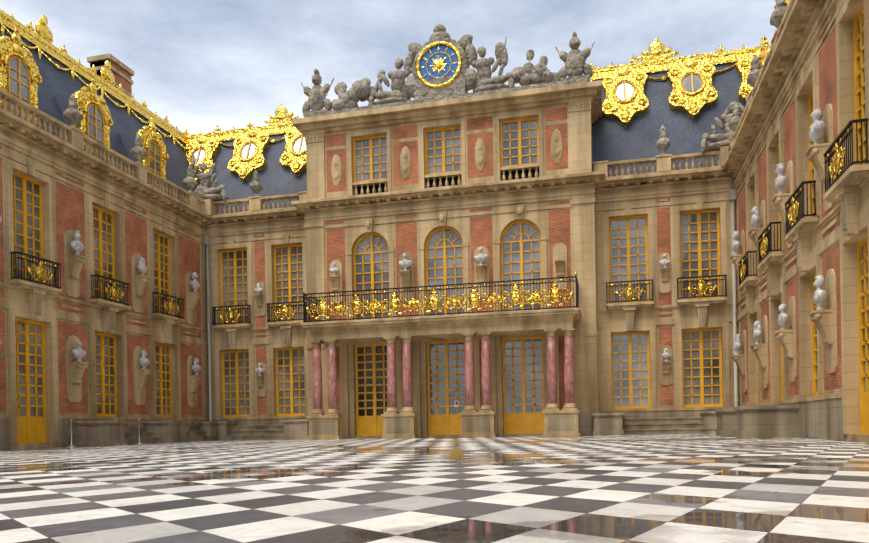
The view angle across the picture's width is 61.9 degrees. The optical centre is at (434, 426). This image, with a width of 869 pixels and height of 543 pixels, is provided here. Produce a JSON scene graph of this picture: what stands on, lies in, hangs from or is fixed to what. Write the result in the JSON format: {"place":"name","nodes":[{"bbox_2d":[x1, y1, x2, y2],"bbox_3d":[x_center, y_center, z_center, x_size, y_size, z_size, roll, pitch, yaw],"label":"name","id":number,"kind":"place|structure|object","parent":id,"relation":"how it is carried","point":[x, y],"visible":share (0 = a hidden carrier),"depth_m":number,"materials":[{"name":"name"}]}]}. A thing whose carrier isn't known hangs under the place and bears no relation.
{"place":"outdoors","nodes":[
{"label":"outdoors","id":0,"kind":"place"},
{"bbox_2d":[0,0,776,134],"label":"sky","id":1,"kind":"structure","parent":0,"point":[202,65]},
{"bbox_2d":[0,434,868,542],"bbox_3d":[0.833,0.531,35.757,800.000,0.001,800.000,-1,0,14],"label":"floor","id":2,"kind":"structure","parent":0,"point":[686,488],"depth_m":6.07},
{"bbox_2d":[67,419,142,446],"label":"stanchions","id":3,"kind":"object","parent":2,"relation":"on","point":[71,445],"visible":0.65,"depth_m":28.39,"materials":[{"name":"silver metal"}]},
{"bbox_2d":[0,0,868,448],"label":"palace","id":4,"kind":"structure","parent":2,"relation":"on","point":[612,250],"depth_m":33.39,"materials":[{"name":"stone"}]},
{"bbox_2d":[87,53,133,97],"bbox_3d":[-17.740,-17.273,39.815,1.440,5.250,2.040,-1,0,14],"label":"chimney","id":5,"kind":"object","parent":4,"relation":"on","point":[123,73],"visible":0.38,"depth_m":39.33,"materials":[{"name":"brick"}]},
{"bbox_2d":[301,24,594,117],"bbox_3d":[0.266,-17.337,34.714,14.502,3.850,0.965,-1,0,14],"label":"pediment sculpture","id":6,"kind":"object","parent":4,"relation":"on","point":[438,63],"visible":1,"depth_m":34.39,"materials":[{"name":"grey stone"}]},
{"bbox_2d":[191,95,747,215],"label":"corner statues","id":7,"kind":"object","parent":4,"relation":"attached to","point":[206,192],"visible":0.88,"depth_m":38.01,"materials":[{"name":"stone"}]}
]}

